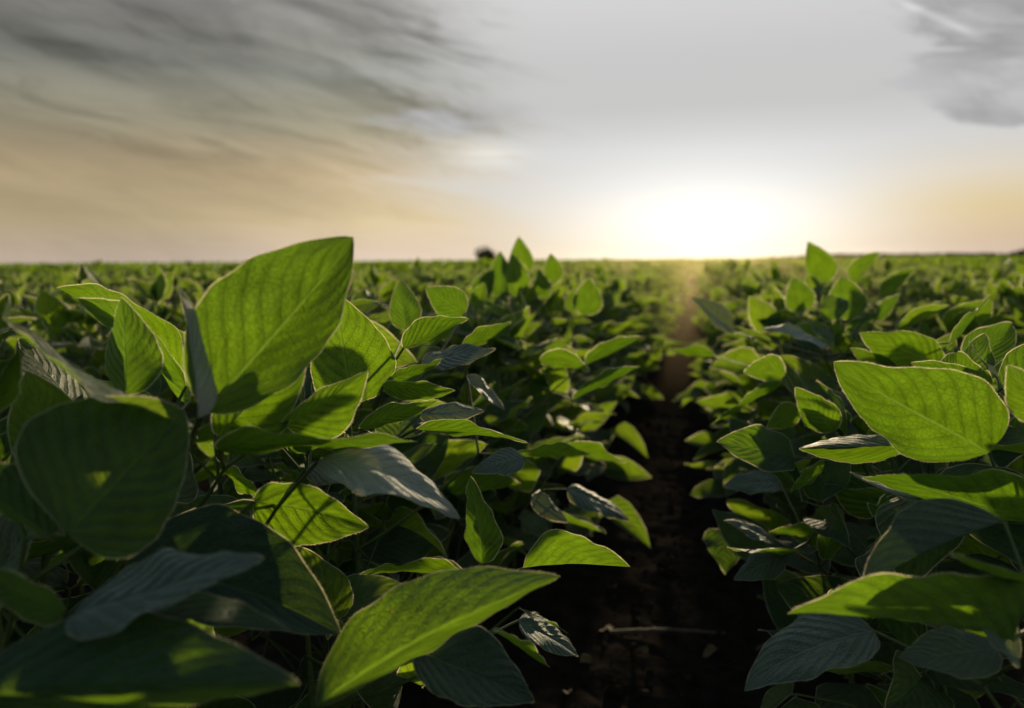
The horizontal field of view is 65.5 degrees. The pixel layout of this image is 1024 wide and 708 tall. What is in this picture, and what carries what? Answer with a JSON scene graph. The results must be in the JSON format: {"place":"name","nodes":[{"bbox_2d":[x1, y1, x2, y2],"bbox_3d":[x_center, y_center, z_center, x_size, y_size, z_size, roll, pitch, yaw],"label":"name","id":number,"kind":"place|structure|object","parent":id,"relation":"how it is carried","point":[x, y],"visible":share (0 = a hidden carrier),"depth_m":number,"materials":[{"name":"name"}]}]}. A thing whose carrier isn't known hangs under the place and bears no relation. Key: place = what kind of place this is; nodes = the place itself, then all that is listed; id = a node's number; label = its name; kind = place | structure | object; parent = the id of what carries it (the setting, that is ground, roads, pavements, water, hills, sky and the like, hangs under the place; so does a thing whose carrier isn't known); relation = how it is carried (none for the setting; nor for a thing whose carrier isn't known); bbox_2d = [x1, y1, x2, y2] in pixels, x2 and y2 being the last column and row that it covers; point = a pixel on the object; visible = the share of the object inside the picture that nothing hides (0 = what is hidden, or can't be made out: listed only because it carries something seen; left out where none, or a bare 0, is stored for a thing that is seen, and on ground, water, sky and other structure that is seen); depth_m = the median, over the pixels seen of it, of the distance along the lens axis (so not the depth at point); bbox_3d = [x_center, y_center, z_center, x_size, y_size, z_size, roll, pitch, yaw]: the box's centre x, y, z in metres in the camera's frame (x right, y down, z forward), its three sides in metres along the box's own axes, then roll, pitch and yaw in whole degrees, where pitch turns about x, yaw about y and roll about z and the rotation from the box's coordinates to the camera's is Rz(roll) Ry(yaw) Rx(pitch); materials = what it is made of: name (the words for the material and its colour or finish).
{"place":"outdoors","nodes":[
{"label":"outdoors","id":0,"kind":"place"},
{"bbox_2d":[0,269,1023,707],"bbox_3d":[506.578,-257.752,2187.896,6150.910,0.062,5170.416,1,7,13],"label":"ground","id":1,"kind":"structure","parent":0,"point":[670,379],"depth_m":1.58,"materials":[{"name":"soil"}]},
{"bbox_2d":[4,284,63,353],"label":"soybean plant","id":2,"kind":"object","parent":1,"relation":"on","point":[15,296],"visible":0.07,"depth_m":2.15,"materials":[{"name":"green plant"}]},
{"bbox_2d":[0,330,77,554],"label":"soybean plant","id":3,"kind":"object","parent":1,"relation":"on","point":[6,356],"visible":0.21,"depth_m":1.22,"materials":[{"name":"green plant"}]},
{"bbox_2d":[0,280,80,383],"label":"soybean plant","id":4,"kind":"object","parent":1,"relation":"on","point":[5,306],"visible":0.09,"depth_m":1.21,"materials":[{"name":"green plant"}]},
{"bbox_2d":[20,273,64,290],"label":"soybean plant","id":5,"kind":"object","parent":1,"relation":"on","point":[59,282],"visible":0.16,"depth_m":4.11,"materials":[{"name":"green plant"}]},
{"bbox_2d":[1,435,197,628],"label":"soybean plant","id":6,"kind":"object","parent":1,"relation":"on","point":[93,571],"visible":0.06,"depth_m":0.50,"materials":[{"name":"green plant"}]},
{"bbox_2d":[31,268,176,400],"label":"soybean plant","id":7,"kind":"object","parent":1,"relation":"on","point":[168,393],"visible":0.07,"depth_m":2.49,"materials":[{"name":"green plant"}]},
{"bbox_2d":[8,304,203,594],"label":"soybean plant","id":8,"kind":"object","parent":1,"relation":"on","point":[86,334],"visible":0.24,"depth_m":1.44,"materials":[{"name":"green plant"}]},
{"bbox_2d":[24,263,210,470],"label":"soybean plant","id":9,"kind":"object","parent":1,"relation":"on","point":[50,311],"visible":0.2,"depth_m":1.47,"materials":[{"name":"green plant"}]},
{"bbox_2d":[0,327,255,707],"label":"soybean plant","id":10,"kind":"object","parent":1,"relation":"on","point":[37,547],"visible":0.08,"depth_m":0.61,"materials":[{"name":"green plant"}]},
{"bbox_2d":[91,286,182,404],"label":"soybean plant","id":11,"kind":"object","parent":1,"relation":"on","point":[142,301],"visible":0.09,"depth_m":2.67,"materials":[{"name":"green plant"}]},
{"bbox_2d":[0,317,298,707],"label":"soybean plant","id":12,"kind":"object","parent":1,"relation":"on","point":[101,472],"visible":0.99,"depth_m":0.35,"materials":[{"name":"green plant"}]},
{"bbox_2d":[108,287,195,403],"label":"soybean plant","id":13,"kind":"object","parent":1,"relation":"on","point":[179,312],"visible":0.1,"depth_m":2.77,"materials":[{"name":"green plant"}]},
{"bbox_2d":[112,264,207,469],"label":"soybean plant","id":14,"kind":"object","parent":1,"relation":"on","point":[158,291],"visible":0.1,"depth_m":1.68,"materials":[{"name":"green plant"}]},
{"bbox_2d":[139,260,193,320],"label":"soybean plant","id":15,"kind":"object","parent":1,"relation":"on","point":[174,267],"visible":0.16,"depth_m":3.97,"materials":[{"name":"green plant"}]},
{"bbox_2d":[154,281,202,411],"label":"soybean plant","id":16,"kind":"object","parent":1,"relation":"on","point":[198,289],"visible":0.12,"depth_m":2.88,"materials":[{"name":"green plant"}]},
{"bbox_2d":[1,338,357,707],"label":"soybean plant","id":17,"kind":"object","parent":1,"relation":"on","point":[46,384],"visible":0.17,"depth_m":0.52,"materials":[{"name":"green plant"}]},
{"bbox_2d":[172,267,216,331],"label":"soybean plant","id":18,"kind":"object","parent":1,"relation":"on","point":[199,278],"visible":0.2,"depth_m":4.16,"materials":[{"name":"green plant"}]},
{"bbox_2d":[178,273,219,418],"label":"soybean plant","id":19,"kind":"object","parent":1,"relation":"on","point":[204,286],"visible":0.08,"depth_m":3.04,"materials":[{"name":"green plant"}]},
{"bbox_2d":[24,329,436,707],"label":"soybean plant","id":20,"kind":"object","parent":1,"relation":"on","point":[290,696],"visible":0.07,"depth_m":0.82,"materials":[{"name":"green plant"}]},
{"bbox_2d":[58,235,416,508],"bbox_3d":[-0.207,0.266,0.523,0.302,0.675,0.117,4,8,35],"label":"soybean plant","id":21,"kind":"object","parent":1,"relation":"on","point":[261,329],"visible":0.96,"depth_m":0.41,"materials":[{"name":"green plant"}]},
{"bbox_2d":[121,445,460,707],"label":"soybean plant","id":22,"kind":"object","parent":1,"relation":"on","point":[280,584],"visible":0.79,"depth_m":0.44,"materials":[{"name":"green plant"}]},
{"bbox_2d":[168,366,446,707],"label":"soybean plant","id":23,"kind":"object","parent":1,"relation":"on","point":[349,596],"visible":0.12,"depth_m":0.68,"materials":[{"name":"green plant"}]},
{"bbox_2d":[185,289,496,707],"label":"soybean plant","id":24,"kind":"object","parent":1,"relation":"on","point":[461,451],"visible":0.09,"depth_m":0.99,"materials":[{"name":"green plant"}]},
{"bbox_2d":[176,306,523,662],"bbox_3d":[-0.237,0.235,1.070,0.512,0.609,0.526,1,7,13],"label":"soybean plant","id":25,"kind":"object","parent":1,"relation":"on","point":[398,544],"visible":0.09,"depth_m":0.97,"materials":[{"name":"green plant"}]},
{"bbox_2d":[347,264,395,316],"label":"soybean plant","id":26,"kind":"object","parent":1,"relation":"on","point":[385,292],"visible":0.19,"depth_m":2.61,"materials":[{"name":"green plant"}]},
{"bbox_2d":[251,313,541,573],"bbox_3d":[-0.219,0.208,1.278,0.472,0.615,0.524,1,7,13],"label":"soybean plant","id":27,"kind":"object","parent":1,"relation":"on","point":[511,533],"visible":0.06,"depth_m":1.18,"materials":[{"name":"green plant"}]},
{"bbox_2d":[310,279,511,707],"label":"soybean plant","id":28,"kind":"object","parent":1,"relation":"on","point":[357,344],"visible":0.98,"depth_m":0.66,"materials":[{"name":"green plant"}]},
{"bbox_2d":[381,281,449,339],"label":"soybean plant","id":29,"kind":"object","parent":1,"relation":"on","point":[415,286],"visible":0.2,"depth_m":3.16,"materials":[{"name":"green plant"}]},
{"bbox_2d":[395,262,468,304],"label":"soybean plant","id":30,"kind":"object","parent":1,"relation":"on","point":[436,275],"visible":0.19,"depth_m":3.55,"materials":[{"name":"green plant"}]},
{"bbox_2d":[418,268,471,304],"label":"soybean plant","id":31,"kind":"object","parent":1,"relation":"on","point":[465,276],"visible":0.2,"depth_m":3.65,"materials":[{"name":"green plant"}]},
{"bbox_2d":[336,282,583,558],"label":"soybean plant","id":32,"kind":"object","parent":1,"relation":"on","point":[526,476],"visible":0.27,"depth_m":1.44,"materials":[{"name":"green plant"}]},
{"bbox_2d":[304,476,629,707],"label":"soybean plant","id":33,"kind":"object","parent":1,"relation":"on","point":[432,616],"visible":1,"depth_m":0.43,"materials":[{"name":"green plant"}]},
{"bbox_2d":[348,374,590,707],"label":"soybean plant","id":34,"kind":"object","parent":1,"relation":"on","point":[451,418],"visible":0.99,"depth_m":0.67,"materials":[{"name":"green plant"}]},
{"bbox_2d":[357,286,605,561],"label":"soybean plant","id":35,"kind":"object","parent":1,"relation":"on","point":[532,522],"visible":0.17,"depth_m":1.32,"materials":[{"name":"green plant"}]},
{"bbox_2d":[361,306,650,547],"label":"soybean plant","id":36,"kind":"object","parent":1,"relation":"on","point":[520,323],"visible":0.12,"depth_m":1.48,"materials":[{"name":"green plant"}]},
{"bbox_2d":[0,255,1023,415],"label":"soybean foliage","id":37,"kind":"object","parent":1,"relation":"on","point":[673,270],"visible":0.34,"depth_m":9.22,"materials":[{"name":"green plant"}]},
{"bbox_2d":[435,292,616,566],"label":"soybean plant","id":38,"kind":"object","parent":1,"relation":"on","point":[571,464],"visible":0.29,"depth_m":1.53,"materials":[{"name":"green plant"}]},
{"bbox_2d":[467,295,594,512],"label":"soybean plant","id":39,"kind":"object","parent":1,"relation":"on","point":[571,412],"visible":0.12,"depth_m":1.91,"materials":[{"name":"green plant"}]},
{"bbox_2d":[471,237,602,528],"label":"soybean plant","id":40,"kind":"object","parent":1,"relation":"on","point":[512,277],"visible":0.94,"depth_m":1.80,"materials":[{"name":"green plant"}]},
{"bbox_2d":[464,297,616,481],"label":"soybean plant","id":41,"kind":"object","parent":1,"relation":"on","point":[608,407],"visible":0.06,"depth_m":1.80,"materials":[{"name":"green plant"}]},
{"bbox_2d":[452,275,651,509],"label":"soybean plant","id":42,"kind":"object","parent":1,"relation":"on","point":[629,470],"visible":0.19,"depth_m":1.86,"materials":[{"name":"green plant"}]},
{"bbox_2d":[465,336,640,707],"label":"soybean plant","id":43,"kind":"object","parent":1,"relation":"on","point":[579,496],"visible":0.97,"depth_m":1.03,"materials":[{"name":"green plant"}]},
{"bbox_2d":[478,280,647,457],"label":"soybean plant","id":44,"kind":"object","parent":1,"relation":"on","point":[627,432],"visible":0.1,"depth_m":2.11,"materials":[{"name":"green plant"}]},
{"bbox_2d":[510,294,634,480],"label":"soybean plant","id":45,"kind":"object","parent":1,"relation":"on","point":[612,390],"visible":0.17,"depth_m":2.23,"materials":[{"name":"green plant"}]},
{"bbox_2d":[512,281,634,434],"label":"soybean plant","id":46,"kind":"object","parent":1,"relation":"on","point":[595,371],"visible":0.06,"depth_m":2.45,"materials":[{"name":"green plant"}]},
{"bbox_2d":[515,277,632,438],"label":"soybean plant","id":47,"kind":"object","parent":1,"relation":"on","point":[592,332],"visible":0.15,"depth_m":2.36,"materials":[{"name":"green plant"}]},
{"bbox_2d":[511,291,640,381],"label":"soybean plant","id":48,"kind":"object","parent":1,"relation":"on","point":[605,362],"visible":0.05,"depth_m":2.84,"materials":[{"name":"green plant"}]},
{"bbox_2d":[516,266,645,428],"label":"soybean plant","id":49,"kind":"object","parent":1,"relation":"on","point":[577,274],"visible":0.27,"depth_m":3.00,"materials":[{"name":"green plant"}]},
{"bbox_2d":[537,274,649,431],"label":"soybean plant","id":50,"kind":"object","parent":1,"relation":"on","point":[610,303],"visible":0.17,"depth_m":2.77,"materials":[{"name":"green plant"}]},
{"bbox_2d":[566,276,663,421],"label":"soybean plant","id":51,"kind":"object","parent":1,"relation":"on","point":[647,391],"visible":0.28,"depth_m":3.10,"materials":[{"name":"green plant"}]},
{"bbox_2d":[568,262,662,369],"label":"soybean plant","id":52,"kind":"object","parent":1,"relation":"on","point":[649,360],"visible":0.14,"depth_m":3.28,"materials":[{"name":"green plant"}]},
{"bbox_2d":[587,274,650,372],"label":"soybean plant","id":53,"kind":"object","parent":1,"relation":"on","point":[635,313],"visible":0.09,"depth_m":3.81,"materials":[{"name":"green plant"}]},
{"bbox_2d":[585,280,659,370],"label":"soybean plant","id":54,"kind":"object","parent":1,"relation":"on","point":[623,298],"visible":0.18,"depth_m":3.45,"materials":[{"name":"green plant"}]},
{"bbox_2d":[585,273,667,378],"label":"soybean plant","id":55,"kind":"object","parent":1,"relation":"on","point":[649,337],"visible":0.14,"depth_m":3.49,"materials":[{"name":"green plant"}]},
{"bbox_2d":[588,267,686,362],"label":"soybean plant","id":56,"kind":"object","parent":1,"relation":"on","point":[637,300],"visible":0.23,"depth_m":3.68,"materials":[{"name":"green plant"}]},
{"bbox_2d":[625,263,675,351],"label":"soybean plant","id":57,"kind":"object","parent":1,"relation":"on","point":[660,287],"visible":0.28,"depth_m":4.82,"materials":[{"name":"green plant"}]},
{"bbox_2d":[628,268,675,362],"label":"soybean plant","id":58,"kind":"object","parent":1,"relation":"on","point":[666,317],"visible":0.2,"depth_m":4.69,"materials":[{"name":"green plant"}]},
{"bbox_2d":[609,627,724,633],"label":"dry stalk","id":59,"kind":"object","parent":1,"relation":"on","point":[654,630],"visible":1,"depth_m":1.44,"materials":[{"name":"plant"}]},
{"bbox_2d":[691,258,737,323],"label":"soybean plant","id":60,"kind":"object","parent":1,"relation":"on","point":[733,265],"visible":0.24,"depth_m":5.10,"materials":[{"name":"green plant"}]},
{"bbox_2d":[681,280,773,420],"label":"soybean plant","id":61,"kind":"object","parent":1,"relation":"on","point":[754,287],"visible":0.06,"depth_m":2.70,"materials":[{"name":"green plant"}]},
{"bbox_2d":[688,268,769,400],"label":"soybean plant","id":62,"kind":"object","parent":1,"relation":"on","point":[747,292],"visible":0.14,"depth_m":3.28,"materials":[{"name":"green plant"}]},
{"bbox_2d":[688,276,769,347],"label":"soybean plant","id":63,"kind":"object","parent":1,"relation":"on","point":[712,341],"visible":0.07,"depth_m":3.69,"materials":[{"name":"green plant"}]},
{"bbox_2d":[695,266,768,360],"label":"soybean plant","id":64,"kind":"object","parent":1,"relation":"on","point":[720,291],"visible":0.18,"depth_m":4.08,"materials":[{"name":"green plant"}]},
{"bbox_2d":[711,260,780,360],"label":"soybean plant","id":65,"kind":"object","parent":1,"relation":"on","point":[774,272],"visible":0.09,"depth_m":3.12,"materials":[{"name":"green plant"}]},
{"bbox_2d":[699,285,802,427],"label":"soybean plant","id":66,"kind":"object","parent":1,"relation":"on","point":[765,297],"visible":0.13,"depth_m":2.36,"materials":[{"name":"green plant"}]},
{"bbox_2d":[673,281,830,406],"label":"soybean plant","id":67,"kind":"object","parent":1,"relation":"on","point":[695,389],"visible":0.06,"depth_m":2.54,"materials":[{"name":"green plant"}]},
{"bbox_2d":[698,285,826,401],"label":"soybean plant","id":68,"kind":"object","parent":1,"relation":"on","point":[718,377],"visible":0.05,"depth_m":2.26,"materials":[{"name":"green plant"}]},
{"bbox_2d":[717,272,818,400],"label":"soybean plant","id":69,"kind":"object","parent":1,"relation":"on","point":[785,283],"visible":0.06,"depth_m":2.87,"materials":[{"name":"green plant"}]},
{"bbox_2d":[685,291,857,572],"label":"soybean plant","id":70,"kind":"object","parent":1,"relation":"on","point":[706,442],"visible":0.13,"depth_m":1.60,"materials":[{"name":"green plant"}]},
{"bbox_2d":[684,273,867,519],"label":"soybean plant","id":71,"kind":"object","parent":1,"relation":"on","point":[811,282],"visible":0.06,"depth_m":1.91,"materials":[{"name":"green plant"}]},
{"bbox_2d":[719,285,882,521],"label":"soybean plant","id":72,"kind":"object","parent":1,"relation":"on","point":[778,299],"visible":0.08,"depth_m":1.66,"materials":[{"name":"green plant"}]},
{"bbox_2d":[714,273,890,439],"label":"soybean plant","id":73,"kind":"object","parent":1,"relation":"on","point":[724,431],"visible":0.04,"depth_m":2.10,"materials":[{"name":"green plant"}]},
{"bbox_2d":[723,470,897,639],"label":"soybean plant","id":74,"kind":"object","parent":1,"relation":"on","point":[767,564],"visible":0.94,"depth_m":0.81,"materials":[{"name":"green plant"}]},
{"bbox_2d":[714,354,908,640],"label":"soybean plant","id":75,"kind":"object","parent":1,"relation":"on","point":[818,413],"visible":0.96,"depth_m":0.80,"materials":[{"name":"green plant"}]},
{"bbox_2d":[755,307,875,511],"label":"soybean plant","id":76,"kind":"object","parent":1,"relation":"on","point":[774,393],"visible":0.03,"depth_m":1.91,"materials":[{"name":"green plant"}]},
{"bbox_2d":[689,287,947,573],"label":"soybean plant","id":77,"kind":"object","parent":1,"relation":"on","point":[743,382],"visible":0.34,"depth_m":1.53,"materials":[{"name":"green plant"}]},
{"bbox_2d":[703,321,950,683],"bbox_3d":[0.507,0.239,1.134,0.458,0.575,0.532,1,7,13],"label":"soybean plant","id":78,"kind":"object","parent":1,"relation":"on","point":[801,373],"visible":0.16,"depth_m":1.12,"materials":[{"name":"green plant"}]},
{"bbox_2d":[666,295,989,678],"bbox_3d":[0.419,0.209,1.203,0.191,0.622,0.693,-2,7,-13],"label":"soybean plant","id":79,"kind":"object","parent":1,"relation":"on","point":[719,314],"visible":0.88,"depth_m":1.13,"materials":[{"name":"green plant"}]},
{"bbox_2d":[785,242,915,562],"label":"soybean plant","id":80,"kind":"object","parent":1,"relation":"on","point":[821,265],"visible":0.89,"depth_m":1.50,"materials":[{"name":"green plant"}]},
{"bbox_2d":[706,290,1006,570],"bbox_3d":[0.616,0.203,1.286,0.585,0.610,0.444,1,7,13],"label":"soybean plant","id":81,"kind":"object","parent":1,"relation":"on","point":[950,318],"visible":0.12,"depth_m":1.25,"materials":[{"name":"green plant"}]},
{"bbox_2d":[727,295,990,567],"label":"soybean plant","id":82,"kind":"object","parent":1,"relation":"on","point":[830,309],"visible":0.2,"depth_m":1.21,"materials":[{"name":"green plant"}]},
{"bbox_2d":[716,333,1017,683],"bbox_3d":[0.492,0.274,0.768,0.533,0.590,0.437,3,8,30],"label":"soybean plant","id":83,"kind":"object","parent":1,"relation":"on","point":[762,447],"visible":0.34,"depth_m":0.76,"materials":[{"name":"green plant"}]},
{"bbox_2d":[712,321,1023,707],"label":"soybean plant","id":84,"kind":"object","parent":1,"relation":"on","point":[1002,336],"visible":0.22,"depth_m":0.85,"materials":[{"name":"green plant"}]},
{"bbox_2d":[744,497,1023,707],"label":"soybean plant","id":85,"kind":"object","parent":1,"relation":"on","point":[821,635],"visible":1,"depth_m":0.42,"materials":[{"name":"green plant"}]},
{"bbox_2d":[747,344,1023,707],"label":"soybean plant","id":86,"kind":"object","parent":1,"relation":"on","point":[909,687],"visible":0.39,"depth_m":0.61,"materials":[{"name":"green plant"}]},
{"bbox_2d":[760,252,1017,258],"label":"woods","id":87,"kind":"object","parent":1,"relation":"on","point":[886,255],"visible":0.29,"depth_m":626.78,"materials":[{"name":"green plant"}]},
{"bbox_2d":[758,423,1023,707],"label":"soybean plant","id":88,"kind":"object","parent":1,"relation":"on","point":[989,545],"visible":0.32,"depth_m":0.64,"materials":[{"name":"green plant"}]},
{"bbox_2d":[863,256,919,328],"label":"soybean plant","id":89,"kind":"object","parent":1,"relation":"on","point":[888,265],"visible":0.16,"depth_m":4.00,"materials":[{"name":"green plant"}]},
{"bbox_2d":[793,333,1010,698],"bbox_3d":[0.603,0.257,1.011,0.494,0.568,0.478,1,7,13],"label":"soybean plant","id":90,"kind":"object","parent":1,"relation":"on","point":[843,555],"visible":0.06,"depth_m":0.94,"materials":[{"name":"green plant"}]},
{"bbox_2d":[871,276,937,335],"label":"soybean plant","id":91,"kind":"object","parent":1,"relation":"on","point":[890,318],"visible":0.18,"depth_m":3.68,"materials":[{"name":"green plant"}]},
{"bbox_2d":[894,271,954,330],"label":"soybean plant","id":92,"kind":"object","parent":1,"relation":"on","point":[925,283],"visible":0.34,"depth_m":3.47,"materials":[{"name":"green plant"}]},
{"bbox_2d":[834,330,1023,707],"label":"soybean plant","id":93,"kind":"object","parent":1,"relation":"on","point":[929,406],"visible":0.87,"depth_m":0.49,"materials":[{"name":"green plant"}]},
{"bbox_2d":[884,270,978,345],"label":"soybean plant","id":94,"kind":"object","parent":1,"relation":"on","point":[967,275],"visible":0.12,"depth_m":3.28,"materials":[{"name":"green plant"}]},
{"bbox_2d":[897,277,983,344],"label":"soybean plant","id":95,"kind":"object","parent":1,"relation":"on","point":[952,287],"visible":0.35,"depth_m":3.02,"materials":[{"name":"green plant"}]},
{"bbox_2d":[894,269,989,337],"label":"soybean plant","id":96,"kind":"object","parent":1,"relation":"on","point":[950,276],"visible":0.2,"depth_m":3.19,"materials":[{"name":"green plant"}]},
{"bbox_2d":[945,264,1021,347],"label":"soybean plant","id":97,"kind":"object","parent":1,"relation":"on","point":[996,274],"visible":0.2,"depth_m":2.73,"materials":[{"name":"green plant"}]},
{"bbox_2d":[986,278,1023,345],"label":"soybean plant","id":98,"kind":"object","parent":1,"relation":"on","point":[1006,288],"visible":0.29,"depth_m":2.44,"materials":[{"name":"green plant"}]},
{"bbox_2d":[995,274,1023,333],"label":"soybean plant","id":99,"kind":"object","parent":1,"relation":"on","point":[1012,304],"visible":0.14,"depth_m":2.32,"materials":[{"name":"green plant"}]},
{"bbox_2d":[0,0,1023,263],"label":"sky","id":100,"kind":"structure","parent":0,"point":[140,131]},
{"bbox_2d":[509,392,848,707],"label":"dirt","id":101,"kind":"structure","parent":0,"point":[615,690],"depth_m":1.60,"materials":[{"name":"soil"}]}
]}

